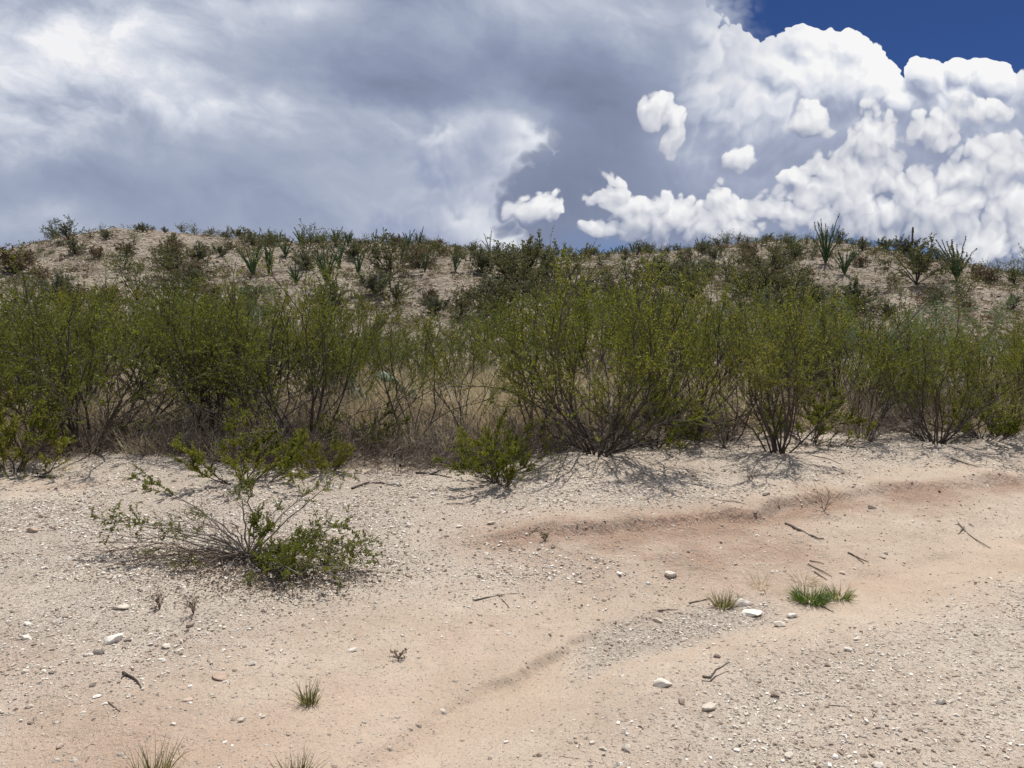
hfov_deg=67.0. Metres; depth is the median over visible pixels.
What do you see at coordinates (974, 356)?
creosote bush
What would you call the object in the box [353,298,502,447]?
creosote bush
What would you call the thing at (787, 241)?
hillside shrub
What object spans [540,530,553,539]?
weed
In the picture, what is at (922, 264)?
hillside shrub
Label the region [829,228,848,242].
hillside shrub
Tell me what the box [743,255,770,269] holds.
hillside shrub
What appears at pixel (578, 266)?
hillside shrub
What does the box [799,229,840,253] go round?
hillside shrub
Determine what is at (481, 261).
hillside shrub
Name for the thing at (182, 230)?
skyline shrub
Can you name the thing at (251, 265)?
ocotillo
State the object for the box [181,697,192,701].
stone
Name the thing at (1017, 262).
hillside shrub
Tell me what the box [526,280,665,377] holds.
creosote bush
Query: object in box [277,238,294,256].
ocotillo
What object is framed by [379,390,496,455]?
leafless bush
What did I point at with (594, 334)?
creosote bush
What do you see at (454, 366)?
creosote bush
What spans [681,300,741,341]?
creosote bush
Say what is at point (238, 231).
hillside shrub
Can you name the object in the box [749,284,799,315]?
hillside shrub
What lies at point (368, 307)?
creosote bush
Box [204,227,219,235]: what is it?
skyline shrub
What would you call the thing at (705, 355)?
creosote bush
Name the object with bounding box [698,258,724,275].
hillside shrub
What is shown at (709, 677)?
stick
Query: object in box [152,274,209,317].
creosote bush
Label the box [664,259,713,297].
hillside shrub
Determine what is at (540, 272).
hillside shrub
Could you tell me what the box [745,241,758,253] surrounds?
hillside shrub
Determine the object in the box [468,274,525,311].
hillside shrub
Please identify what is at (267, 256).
ocotillo
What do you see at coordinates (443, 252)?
hillside shrub
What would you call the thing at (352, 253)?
hillside shrub
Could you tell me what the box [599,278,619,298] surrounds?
hillside shrub
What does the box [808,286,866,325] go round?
creosote bush
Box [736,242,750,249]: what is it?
hillside shrub
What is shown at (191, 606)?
weed
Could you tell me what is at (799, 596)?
grass tuft
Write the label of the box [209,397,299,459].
leafless bush
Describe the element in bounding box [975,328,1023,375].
creosote bush
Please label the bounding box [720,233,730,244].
skyline shrub
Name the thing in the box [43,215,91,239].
hillside shrub
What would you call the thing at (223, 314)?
creosote bush
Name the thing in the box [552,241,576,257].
hillside shrub
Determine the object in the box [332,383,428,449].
leafless bush
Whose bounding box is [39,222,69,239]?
hillside shrub
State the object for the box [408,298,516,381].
creosote bush
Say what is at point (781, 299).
hillside shrub
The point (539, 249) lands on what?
hillside shrub
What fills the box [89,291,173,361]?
creosote bush
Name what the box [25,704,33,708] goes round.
stone
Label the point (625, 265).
hillside shrub
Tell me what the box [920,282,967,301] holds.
hillside shrub
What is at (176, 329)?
creosote bush
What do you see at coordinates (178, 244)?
hillside shrub
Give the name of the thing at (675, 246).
hillside shrub
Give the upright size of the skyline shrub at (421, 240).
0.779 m
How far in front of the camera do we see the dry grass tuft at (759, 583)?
4.75 m
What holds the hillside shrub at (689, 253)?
on the ground at (438, 701)
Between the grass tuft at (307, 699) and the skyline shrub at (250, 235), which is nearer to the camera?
the grass tuft at (307, 699)
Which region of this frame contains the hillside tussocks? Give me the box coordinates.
[0,228,1023,351]
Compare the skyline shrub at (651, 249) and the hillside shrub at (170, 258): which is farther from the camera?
the skyline shrub at (651, 249)
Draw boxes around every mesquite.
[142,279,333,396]
[340,325,420,375]
[580,283,682,365]
[707,282,1022,406]
[719,292,881,375]
[809,296,1023,391]
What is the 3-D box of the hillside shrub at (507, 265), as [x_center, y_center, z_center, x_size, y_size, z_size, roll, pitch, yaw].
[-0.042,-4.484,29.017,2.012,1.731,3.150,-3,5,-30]
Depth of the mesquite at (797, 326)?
15.69 m
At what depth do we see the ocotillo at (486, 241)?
41.50 m
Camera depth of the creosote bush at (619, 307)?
19.98 m
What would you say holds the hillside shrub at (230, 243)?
on the ground at (438, 701)
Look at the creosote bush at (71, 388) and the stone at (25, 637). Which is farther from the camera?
the creosote bush at (71, 388)
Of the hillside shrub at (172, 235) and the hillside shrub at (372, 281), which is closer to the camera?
the hillside shrub at (372, 281)
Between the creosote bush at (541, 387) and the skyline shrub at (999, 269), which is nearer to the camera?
the creosote bush at (541, 387)
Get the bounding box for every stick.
[121,671,141,687]
[351,481,399,488]
[415,469,451,477]
[473,593,517,606]
[702,662,729,678]
[784,522,823,538]
[808,560,830,579]
[848,552,868,562]
[958,522,989,547]
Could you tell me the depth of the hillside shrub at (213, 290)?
25.17 m
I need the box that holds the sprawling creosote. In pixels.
[57,460,382,588]
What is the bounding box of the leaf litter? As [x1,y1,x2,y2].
[0,404,1023,767]
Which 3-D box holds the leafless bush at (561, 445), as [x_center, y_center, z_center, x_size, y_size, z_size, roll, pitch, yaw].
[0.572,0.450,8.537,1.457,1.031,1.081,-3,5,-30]
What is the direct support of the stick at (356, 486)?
on the ground at (438, 701)
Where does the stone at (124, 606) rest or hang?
on the ground at (438, 701)
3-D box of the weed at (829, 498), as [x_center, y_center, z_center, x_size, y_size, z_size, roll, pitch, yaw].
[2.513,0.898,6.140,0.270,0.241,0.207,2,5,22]
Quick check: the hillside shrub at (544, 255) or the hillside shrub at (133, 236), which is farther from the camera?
the hillside shrub at (544, 255)
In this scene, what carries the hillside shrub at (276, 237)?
on the ground at (438, 701)
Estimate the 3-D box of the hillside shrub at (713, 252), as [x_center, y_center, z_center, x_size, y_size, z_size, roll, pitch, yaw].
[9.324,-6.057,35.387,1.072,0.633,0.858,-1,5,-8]
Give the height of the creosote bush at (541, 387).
2.801 m
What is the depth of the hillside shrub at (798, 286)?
25.71 m
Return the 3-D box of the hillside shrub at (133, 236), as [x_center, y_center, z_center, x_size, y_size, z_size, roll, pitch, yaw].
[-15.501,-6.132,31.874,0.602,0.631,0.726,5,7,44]
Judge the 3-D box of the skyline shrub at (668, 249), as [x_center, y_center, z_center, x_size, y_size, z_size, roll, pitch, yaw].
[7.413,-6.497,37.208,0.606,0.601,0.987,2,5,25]
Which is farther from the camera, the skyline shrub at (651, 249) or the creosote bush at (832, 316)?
the skyline shrub at (651, 249)
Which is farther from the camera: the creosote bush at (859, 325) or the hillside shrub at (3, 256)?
the hillside shrub at (3, 256)
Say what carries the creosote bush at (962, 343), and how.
on the ground at (438, 701)
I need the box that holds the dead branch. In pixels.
[597,398,608,445]
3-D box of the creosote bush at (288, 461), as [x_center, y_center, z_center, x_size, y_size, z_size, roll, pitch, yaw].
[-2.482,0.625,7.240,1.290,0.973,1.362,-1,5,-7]
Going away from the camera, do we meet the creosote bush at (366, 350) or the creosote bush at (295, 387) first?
the creosote bush at (366, 350)
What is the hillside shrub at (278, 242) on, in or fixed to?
on the ground at (438, 701)
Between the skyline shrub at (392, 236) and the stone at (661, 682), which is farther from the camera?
the skyline shrub at (392, 236)
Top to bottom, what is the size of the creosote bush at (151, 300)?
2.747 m
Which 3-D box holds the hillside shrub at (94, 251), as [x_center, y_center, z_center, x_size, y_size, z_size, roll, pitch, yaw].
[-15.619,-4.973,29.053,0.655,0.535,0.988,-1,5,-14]
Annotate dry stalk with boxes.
[910,227,913,257]
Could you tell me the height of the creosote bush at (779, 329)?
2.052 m
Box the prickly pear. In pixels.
[346,371,416,413]
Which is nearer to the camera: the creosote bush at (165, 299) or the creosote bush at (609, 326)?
the creosote bush at (609, 326)
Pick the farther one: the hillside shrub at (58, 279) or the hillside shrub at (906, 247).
the hillside shrub at (906, 247)
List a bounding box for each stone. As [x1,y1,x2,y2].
[21,635,30,639]
[21,669,28,673]
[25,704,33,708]
[27,527,37,532]
[92,649,104,654]
[103,633,123,643]
[111,604,128,608]
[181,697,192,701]
[212,671,227,680]
[348,647,357,651]
[652,618,662,622]
[653,678,671,687]
[664,571,676,576]
[702,702,716,710]
[733,598,750,606]
[741,609,761,616]
[773,621,785,626]
[786,613,796,617]
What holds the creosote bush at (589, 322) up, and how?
on the ground at (438, 701)
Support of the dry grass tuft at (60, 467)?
on the ground at (438, 701)
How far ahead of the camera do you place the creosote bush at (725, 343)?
14.66 m
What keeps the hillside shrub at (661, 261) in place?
on the ground at (438, 701)
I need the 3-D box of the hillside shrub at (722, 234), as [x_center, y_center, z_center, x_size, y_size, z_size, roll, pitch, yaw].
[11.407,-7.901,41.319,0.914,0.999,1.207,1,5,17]
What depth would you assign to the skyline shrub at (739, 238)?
40.38 m
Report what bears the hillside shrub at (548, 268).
on the ground at (438, 701)
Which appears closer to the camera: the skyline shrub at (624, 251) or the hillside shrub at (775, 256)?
the hillside shrub at (775, 256)
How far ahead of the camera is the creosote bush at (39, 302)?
19.99 m
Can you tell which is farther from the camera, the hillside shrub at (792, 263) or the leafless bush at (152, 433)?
the hillside shrub at (792, 263)
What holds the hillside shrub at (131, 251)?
on the ground at (438, 701)
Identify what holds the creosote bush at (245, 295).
on the ground at (438, 701)
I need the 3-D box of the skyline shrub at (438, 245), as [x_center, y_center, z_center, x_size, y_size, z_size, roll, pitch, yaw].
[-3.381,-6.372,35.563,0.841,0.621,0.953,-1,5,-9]
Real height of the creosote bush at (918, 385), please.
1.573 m
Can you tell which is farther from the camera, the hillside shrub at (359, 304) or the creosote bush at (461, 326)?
the hillside shrub at (359, 304)
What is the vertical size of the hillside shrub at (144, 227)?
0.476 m
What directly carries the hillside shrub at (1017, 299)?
on the ground at (438, 701)
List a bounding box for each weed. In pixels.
[142,586,168,608]
[174,593,201,613]
[388,647,408,658]
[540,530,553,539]
[740,468,758,480]
[811,481,846,510]
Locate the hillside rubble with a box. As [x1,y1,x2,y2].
[0,227,1023,350]
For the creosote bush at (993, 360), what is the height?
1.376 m
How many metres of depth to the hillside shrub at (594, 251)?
40.79 m
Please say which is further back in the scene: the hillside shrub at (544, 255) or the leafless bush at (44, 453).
the hillside shrub at (544, 255)
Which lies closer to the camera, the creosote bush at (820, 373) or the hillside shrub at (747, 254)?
the creosote bush at (820, 373)
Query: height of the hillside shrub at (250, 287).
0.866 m
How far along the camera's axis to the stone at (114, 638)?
3.77 m
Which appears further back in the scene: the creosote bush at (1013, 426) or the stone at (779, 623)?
the creosote bush at (1013, 426)
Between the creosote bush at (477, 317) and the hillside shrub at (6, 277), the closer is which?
the creosote bush at (477, 317)
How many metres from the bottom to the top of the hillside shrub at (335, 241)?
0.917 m
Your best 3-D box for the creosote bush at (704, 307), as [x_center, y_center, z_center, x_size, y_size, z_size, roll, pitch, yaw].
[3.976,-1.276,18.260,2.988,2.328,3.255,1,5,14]
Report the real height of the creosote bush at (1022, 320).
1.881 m
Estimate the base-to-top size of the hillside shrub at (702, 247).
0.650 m
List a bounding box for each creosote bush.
[0,240,324,454]
[0,253,196,412]
[0,272,105,400]
[0,275,119,408]
[0,277,165,396]
[0,282,147,452]
[0,286,81,341]
[0,294,67,338]
[0,308,89,435]
[0,369,77,478]
[1,302,160,407]
[8,283,153,383]
[39,282,87,312]
[56,272,224,389]
[71,271,359,439]
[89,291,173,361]
[97,416,160,445]
[105,284,241,405]
[108,278,370,426]
[117,246,459,442]
[124,277,269,380]
[150,295,229,338]
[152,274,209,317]
[154,290,274,356]
[168,398,321,485]
[189,279,364,430]
[224,299,305,378]
[226,278,278,316]
[235,284,414,411]
[257,320,396,412]
[258,314,349,394]
[282,436,355,478]
[285,309,318,341]
[289,304,429,378]
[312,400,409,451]
[321,298,409,379]
[350,315,495,393]
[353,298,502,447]
[379,330,417,361]
[384,326,492,404]
[400,309,515,435]
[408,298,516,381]
[419,225,741,481]
[431,405,558,487]
[436,296,533,362]
[455,310,544,377]
[474,291,631,441]
[479,271,682,381]
[482,287,615,384]
[495,296,531,326]
[519,279,616,342]
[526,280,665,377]
[566,284,611,325]
[567,251,830,440]
[583,281,682,354]
[588,265,725,415]
[594,374,729,452]
[618,279,734,374]
[625,289,678,320]
[661,299,820,442]
[670,295,781,389]
[677,270,883,454]
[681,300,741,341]
[696,296,784,378]
[711,297,855,387]
[735,299,860,400]
[739,366,878,447]
[743,278,1001,415]
[743,289,927,385]
[762,290,861,373]
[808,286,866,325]
[815,321,989,409]
[822,308,880,353]
[824,300,946,437]
[833,291,1023,443]
[845,305,949,376]
[905,316,956,343]
[925,383,1023,441]
[926,314,1023,436]
[939,336,1012,381]
[950,331,1022,392]
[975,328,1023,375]
[976,323,1023,385]
[989,313,1023,351]
[992,301,1023,385]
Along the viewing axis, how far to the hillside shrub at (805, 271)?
27.77 m
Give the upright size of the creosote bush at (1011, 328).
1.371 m
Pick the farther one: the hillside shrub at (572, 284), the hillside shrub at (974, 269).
the hillside shrub at (974, 269)
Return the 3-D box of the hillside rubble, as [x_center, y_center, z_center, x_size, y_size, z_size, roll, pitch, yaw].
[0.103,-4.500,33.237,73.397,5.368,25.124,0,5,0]
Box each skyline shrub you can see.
[50,240,62,245]
[93,223,113,233]
[129,223,142,231]
[159,226,168,232]
[174,221,188,232]
[186,223,205,234]
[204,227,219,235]
[215,226,234,238]
[244,230,257,241]
[295,232,308,243]
[356,233,371,245]
[382,233,394,242]
[394,234,416,243]
[408,234,427,244]
[431,241,446,250]
[621,247,632,255]
[646,244,657,255]
[659,243,671,254]
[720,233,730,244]
[728,231,744,243]
[868,244,881,252]
[930,246,949,261]
[979,258,999,272]
[982,255,1009,277]
[1004,269,1022,284]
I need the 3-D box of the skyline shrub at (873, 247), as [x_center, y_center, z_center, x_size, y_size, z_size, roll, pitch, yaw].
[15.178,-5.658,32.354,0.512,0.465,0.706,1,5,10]
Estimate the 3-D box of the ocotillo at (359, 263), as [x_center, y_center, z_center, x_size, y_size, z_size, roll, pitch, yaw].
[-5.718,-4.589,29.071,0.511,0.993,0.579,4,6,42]
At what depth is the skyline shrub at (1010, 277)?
28.33 m
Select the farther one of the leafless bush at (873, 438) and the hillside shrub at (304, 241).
the hillside shrub at (304, 241)
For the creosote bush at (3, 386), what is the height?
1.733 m
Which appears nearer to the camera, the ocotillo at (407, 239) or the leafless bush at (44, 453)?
the leafless bush at (44, 453)
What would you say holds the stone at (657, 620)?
on the ground at (438, 701)
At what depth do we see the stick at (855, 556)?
5.26 m
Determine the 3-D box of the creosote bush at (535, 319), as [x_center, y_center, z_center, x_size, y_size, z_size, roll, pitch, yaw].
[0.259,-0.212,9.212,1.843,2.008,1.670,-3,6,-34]
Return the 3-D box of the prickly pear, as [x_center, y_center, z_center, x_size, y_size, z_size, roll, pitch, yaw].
[-1.912,0.212,11.406,1.019,0.796,0.318,0,5,0]
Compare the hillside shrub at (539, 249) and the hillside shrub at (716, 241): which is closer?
the hillside shrub at (539, 249)
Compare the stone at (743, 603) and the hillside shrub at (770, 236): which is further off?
the hillside shrub at (770, 236)
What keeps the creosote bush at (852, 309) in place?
on the ground at (438, 701)
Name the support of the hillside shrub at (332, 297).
on the ground at (438, 701)
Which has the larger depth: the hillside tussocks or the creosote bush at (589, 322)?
the hillside tussocks
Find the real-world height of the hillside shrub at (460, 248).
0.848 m
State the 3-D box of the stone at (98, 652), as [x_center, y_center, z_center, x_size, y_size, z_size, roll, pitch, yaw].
[-1.950,1.268,3.653,0.061,0.024,0.037,0,5,0]
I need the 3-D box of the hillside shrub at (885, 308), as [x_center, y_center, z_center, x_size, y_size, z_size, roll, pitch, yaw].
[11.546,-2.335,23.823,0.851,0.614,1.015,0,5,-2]
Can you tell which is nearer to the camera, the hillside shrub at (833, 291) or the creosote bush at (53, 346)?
the creosote bush at (53, 346)
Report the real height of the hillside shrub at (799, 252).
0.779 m
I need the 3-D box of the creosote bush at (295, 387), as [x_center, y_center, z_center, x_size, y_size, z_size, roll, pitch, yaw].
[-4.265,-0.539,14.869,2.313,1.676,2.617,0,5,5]
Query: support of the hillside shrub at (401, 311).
on the ground at (438, 701)
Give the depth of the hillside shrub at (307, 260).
29.54 m
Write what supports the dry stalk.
on the ground at (438, 701)
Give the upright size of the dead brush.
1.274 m
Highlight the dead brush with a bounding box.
[0,367,1023,479]
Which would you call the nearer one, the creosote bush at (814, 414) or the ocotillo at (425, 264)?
the creosote bush at (814, 414)
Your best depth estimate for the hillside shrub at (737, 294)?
24.82 m
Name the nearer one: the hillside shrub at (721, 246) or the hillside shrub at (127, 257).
the hillside shrub at (127, 257)
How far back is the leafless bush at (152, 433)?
8.92 m
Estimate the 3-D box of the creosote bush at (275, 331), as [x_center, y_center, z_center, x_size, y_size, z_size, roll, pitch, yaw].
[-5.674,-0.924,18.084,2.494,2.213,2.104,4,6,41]
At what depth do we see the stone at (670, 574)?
4.77 m
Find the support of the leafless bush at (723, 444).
on the ground at (438, 701)
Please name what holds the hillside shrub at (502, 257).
on the ground at (438, 701)
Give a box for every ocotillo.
[237,240,265,274]
[263,242,274,273]
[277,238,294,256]
[286,263,303,284]
[292,225,306,241]
[312,244,342,284]
[325,226,342,239]
[330,239,346,266]
[344,229,352,244]
[350,252,365,272]
[402,229,414,246]
[415,226,423,244]
[421,253,429,271]
[452,251,460,271]
[482,230,491,249]
[788,236,795,251]
[811,215,840,262]
[829,246,856,274]
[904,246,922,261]
[931,236,976,280]
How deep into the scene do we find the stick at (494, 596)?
4.38 m
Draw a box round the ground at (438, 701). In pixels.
[0,227,1023,767]
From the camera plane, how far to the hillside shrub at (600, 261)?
34.02 m
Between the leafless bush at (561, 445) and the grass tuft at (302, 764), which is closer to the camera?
the grass tuft at (302, 764)
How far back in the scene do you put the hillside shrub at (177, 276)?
23.81 m
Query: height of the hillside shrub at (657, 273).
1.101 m
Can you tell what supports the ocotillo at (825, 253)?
on the ground at (438, 701)
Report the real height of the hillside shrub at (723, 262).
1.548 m
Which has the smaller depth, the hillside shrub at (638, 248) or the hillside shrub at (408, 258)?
the hillside shrub at (408, 258)
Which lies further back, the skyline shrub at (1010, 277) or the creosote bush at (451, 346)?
the skyline shrub at (1010, 277)
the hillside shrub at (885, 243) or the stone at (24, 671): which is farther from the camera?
the hillside shrub at (885, 243)
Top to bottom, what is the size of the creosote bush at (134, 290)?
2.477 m
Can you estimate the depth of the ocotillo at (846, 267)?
28.40 m
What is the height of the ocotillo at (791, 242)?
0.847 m
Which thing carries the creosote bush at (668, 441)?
on the ground at (438, 701)
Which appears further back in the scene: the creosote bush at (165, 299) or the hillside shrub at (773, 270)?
the hillside shrub at (773, 270)
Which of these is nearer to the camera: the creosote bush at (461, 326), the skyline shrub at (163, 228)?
the creosote bush at (461, 326)
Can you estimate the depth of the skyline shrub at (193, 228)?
35.90 m
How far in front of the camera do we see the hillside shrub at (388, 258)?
28.47 m
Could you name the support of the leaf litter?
on the ground at (438, 701)
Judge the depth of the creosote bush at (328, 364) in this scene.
12.06 m
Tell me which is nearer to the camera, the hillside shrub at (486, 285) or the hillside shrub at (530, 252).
the hillside shrub at (486, 285)
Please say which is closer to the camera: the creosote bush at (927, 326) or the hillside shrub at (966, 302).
the creosote bush at (927, 326)
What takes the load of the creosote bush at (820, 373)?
on the ground at (438, 701)
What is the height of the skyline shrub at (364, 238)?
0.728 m
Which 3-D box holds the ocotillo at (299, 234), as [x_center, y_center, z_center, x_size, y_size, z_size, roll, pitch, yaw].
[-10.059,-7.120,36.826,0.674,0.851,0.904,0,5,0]
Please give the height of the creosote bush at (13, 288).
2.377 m
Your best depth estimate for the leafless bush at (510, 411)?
9.35 m
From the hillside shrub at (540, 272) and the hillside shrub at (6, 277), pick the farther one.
the hillside shrub at (540, 272)
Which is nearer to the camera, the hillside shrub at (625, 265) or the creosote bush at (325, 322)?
the creosote bush at (325, 322)
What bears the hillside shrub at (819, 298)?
on the ground at (438, 701)
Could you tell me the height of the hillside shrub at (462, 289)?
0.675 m
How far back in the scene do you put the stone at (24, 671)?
3.45 m
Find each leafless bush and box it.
[0,391,111,464]
[120,388,222,451]
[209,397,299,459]
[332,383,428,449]
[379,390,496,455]
[469,378,546,448]
[505,386,627,458]
[677,386,767,449]
[829,374,917,443]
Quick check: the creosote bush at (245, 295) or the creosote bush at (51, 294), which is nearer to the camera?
the creosote bush at (51, 294)
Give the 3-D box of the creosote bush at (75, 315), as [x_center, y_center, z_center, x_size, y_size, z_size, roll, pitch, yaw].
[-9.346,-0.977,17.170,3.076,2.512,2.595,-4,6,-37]
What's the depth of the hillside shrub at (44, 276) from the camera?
25.82 m
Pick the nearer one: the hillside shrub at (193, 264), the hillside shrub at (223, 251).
the hillside shrub at (193, 264)
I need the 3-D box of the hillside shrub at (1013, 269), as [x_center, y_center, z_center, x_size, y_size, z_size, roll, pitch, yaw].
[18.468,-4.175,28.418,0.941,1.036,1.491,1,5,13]
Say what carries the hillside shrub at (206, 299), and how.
on the ground at (438, 701)
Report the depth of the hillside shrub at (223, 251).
30.43 m
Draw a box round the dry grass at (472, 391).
[0,340,1023,464]
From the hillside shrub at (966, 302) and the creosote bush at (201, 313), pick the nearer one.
the creosote bush at (201, 313)
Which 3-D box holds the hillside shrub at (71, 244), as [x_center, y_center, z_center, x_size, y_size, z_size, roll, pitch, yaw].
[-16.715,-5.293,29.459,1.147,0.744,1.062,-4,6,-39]
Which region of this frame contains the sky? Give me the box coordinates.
[0,0,1023,270]
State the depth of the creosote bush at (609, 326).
11.00 m
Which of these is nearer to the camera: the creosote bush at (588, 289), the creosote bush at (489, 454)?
the creosote bush at (489, 454)
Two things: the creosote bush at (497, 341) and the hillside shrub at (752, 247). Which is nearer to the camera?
the creosote bush at (497, 341)
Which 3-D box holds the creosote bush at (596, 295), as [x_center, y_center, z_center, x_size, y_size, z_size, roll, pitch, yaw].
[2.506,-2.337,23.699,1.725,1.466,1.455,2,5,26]
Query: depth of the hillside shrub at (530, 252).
29.87 m
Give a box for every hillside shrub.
[0,243,40,273]
[0,259,50,306]
[30,264,52,282]
[32,269,76,300]
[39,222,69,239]
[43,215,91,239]
[44,279,110,307]
[57,235,88,253]
[87,244,103,257]
[98,229,114,239]
[98,283,124,304]
[103,249,169,299]
[106,242,138,267]
[110,239,139,255]
[125,228,142,242]
[133,221,150,231]
[143,263,223,310]
[145,235,216,275]
[145,247,185,266]
[149,237,190,258]
[163,232,187,246]
[167,257,217,280]
[174,262,217,288]
[181,240,217,262]
[182,277,199,295]
[183,288,225,309]
[201,283,222,296]
[210,242,233,255]
[225,239,239,248]
[230,226,251,237]
[232,228,274,248]
[236,279,265,304]
[251,228,285,246]
[261,229,280,245]
[283,218,335,259]
[291,246,325,269]
[300,280,362,311]
[312,225,343,254]
[324,229,344,247]
[335,239,370,258]
[352,228,435,275]
[353,294,367,314]
[357,267,396,293]
[366,269,426,305]
[381,305,404,322]
[389,233,400,243]
[390,242,413,256]
[398,240,408,250]
[403,252,414,263]
[404,245,436,268]
[408,241,423,252]
[411,235,453,260]
[419,286,438,298]
[419,293,452,313]
[431,282,482,319]
[436,245,449,256]
[446,245,466,262]
[456,282,546,325]
[459,240,478,251]
[459,244,497,272]
[459,284,476,301]
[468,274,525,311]
[471,271,530,301]
[481,241,550,284]
[484,229,570,275]
[490,242,506,252]
[490,249,524,276]
[501,250,558,294]
[514,249,572,286]
[516,273,550,299]
[525,239,556,256]
[531,262,609,306]
[538,250,548,261]
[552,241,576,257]
[552,259,585,277]
[571,252,582,260]
[583,244,597,256]
[589,272,652,306]
[592,267,620,286]
[596,256,608,266]
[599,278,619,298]
[601,256,667,293]
[610,248,653,279]
[627,240,649,254]
[638,286,660,305]
[639,261,677,287]
[640,251,698,285]
[642,289,675,314]
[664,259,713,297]
[667,253,714,286]
[672,243,686,250]
[683,247,700,259]
[695,242,711,254]
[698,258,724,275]
[699,243,750,279]
[702,246,723,257]
[708,236,730,247]
[709,273,770,311]
[716,243,728,249]
[716,251,799,299]
[718,257,762,293]
[719,228,733,242]
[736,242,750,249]
[738,244,758,260]
[738,249,758,265]
[741,234,753,242]
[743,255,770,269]
[745,235,798,276]
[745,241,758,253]
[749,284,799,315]
[750,264,791,287]
[762,264,839,306]
[763,232,774,239]
[769,288,799,311]
[771,232,801,245]
[779,242,814,259]
[780,251,800,276]
[788,286,830,308]
[791,260,820,282]
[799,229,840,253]
[822,280,844,305]
[824,275,886,312]
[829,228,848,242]
[850,236,874,250]
[851,254,871,266]
[868,233,966,283]
[873,298,904,316]
[874,235,893,250]
[888,233,926,254]
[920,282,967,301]
[921,284,951,309]
[943,256,965,269]
[946,264,983,299]
[952,296,975,308]
[968,262,982,274]
[970,265,1003,283]
[995,245,1023,274]
[997,258,1023,282]
[1000,292,1023,308]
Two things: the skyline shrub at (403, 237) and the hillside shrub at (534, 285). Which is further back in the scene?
the skyline shrub at (403, 237)
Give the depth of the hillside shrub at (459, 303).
24.81 m
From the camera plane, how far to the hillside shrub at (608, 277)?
28.62 m
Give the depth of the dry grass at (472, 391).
10.51 m
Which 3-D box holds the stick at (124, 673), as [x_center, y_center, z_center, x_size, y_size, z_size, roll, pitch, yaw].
[-1.667,1.298,3.394,0.194,0.017,0.040,3,6,34]
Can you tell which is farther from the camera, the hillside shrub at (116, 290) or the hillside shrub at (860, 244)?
the hillside shrub at (860, 244)
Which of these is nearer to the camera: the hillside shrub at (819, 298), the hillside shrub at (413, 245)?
the hillside shrub at (819, 298)
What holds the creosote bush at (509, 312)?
on the ground at (438, 701)
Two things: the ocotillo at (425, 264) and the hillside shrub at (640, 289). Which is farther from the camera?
the ocotillo at (425, 264)
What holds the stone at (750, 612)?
on the ground at (438, 701)
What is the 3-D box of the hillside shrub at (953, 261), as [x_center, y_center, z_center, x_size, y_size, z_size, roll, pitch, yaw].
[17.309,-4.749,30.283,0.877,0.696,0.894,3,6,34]
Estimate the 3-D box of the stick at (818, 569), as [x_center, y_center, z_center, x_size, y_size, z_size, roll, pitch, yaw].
[1.993,1.200,5.001,0.130,0.053,0.250,0,5,0]
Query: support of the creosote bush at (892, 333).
on the ground at (438, 701)
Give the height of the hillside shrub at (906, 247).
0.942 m
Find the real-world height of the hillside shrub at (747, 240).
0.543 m
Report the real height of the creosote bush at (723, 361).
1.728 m
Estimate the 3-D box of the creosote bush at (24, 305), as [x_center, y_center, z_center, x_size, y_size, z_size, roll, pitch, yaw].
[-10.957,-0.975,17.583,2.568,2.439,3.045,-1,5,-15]
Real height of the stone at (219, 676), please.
0.026 m
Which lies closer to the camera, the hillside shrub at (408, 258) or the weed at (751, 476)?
the weed at (751, 476)
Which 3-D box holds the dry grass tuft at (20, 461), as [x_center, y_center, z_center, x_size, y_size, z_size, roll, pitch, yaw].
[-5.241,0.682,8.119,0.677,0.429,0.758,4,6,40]
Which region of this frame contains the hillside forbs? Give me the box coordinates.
[0,224,1023,352]
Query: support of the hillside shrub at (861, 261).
on the ground at (438, 701)
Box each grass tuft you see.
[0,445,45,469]
[39,463,77,471]
[107,734,190,767]
[266,743,329,767]
[279,675,324,706]
[701,584,742,609]
[740,567,780,589]
[782,578,841,606]
[783,563,830,587]
[816,583,858,601]
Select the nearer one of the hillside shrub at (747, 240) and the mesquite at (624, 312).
the mesquite at (624, 312)
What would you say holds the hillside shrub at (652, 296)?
on the ground at (438, 701)
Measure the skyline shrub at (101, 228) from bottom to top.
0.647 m
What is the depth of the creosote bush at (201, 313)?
20.30 m
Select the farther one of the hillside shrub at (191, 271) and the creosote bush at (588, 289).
the hillside shrub at (191, 271)
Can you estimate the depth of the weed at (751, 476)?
6.91 m
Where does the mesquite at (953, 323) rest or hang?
on the ground at (438, 701)
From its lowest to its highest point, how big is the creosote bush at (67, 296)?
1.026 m
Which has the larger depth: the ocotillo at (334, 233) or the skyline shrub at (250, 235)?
the ocotillo at (334, 233)
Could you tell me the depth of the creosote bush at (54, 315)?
11.29 m
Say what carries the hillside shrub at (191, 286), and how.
on the ground at (438, 701)
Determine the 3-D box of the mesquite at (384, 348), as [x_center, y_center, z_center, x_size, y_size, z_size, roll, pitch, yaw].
[-2.839,-0.540,15.452,1.881,1.498,2.157,-3,5,-28]
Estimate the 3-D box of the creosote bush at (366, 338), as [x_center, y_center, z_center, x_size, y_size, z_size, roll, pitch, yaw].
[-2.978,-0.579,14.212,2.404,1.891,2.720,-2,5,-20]
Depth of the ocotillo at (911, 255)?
29.97 m
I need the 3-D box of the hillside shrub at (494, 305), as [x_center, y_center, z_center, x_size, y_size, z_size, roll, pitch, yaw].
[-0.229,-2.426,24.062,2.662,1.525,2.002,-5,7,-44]

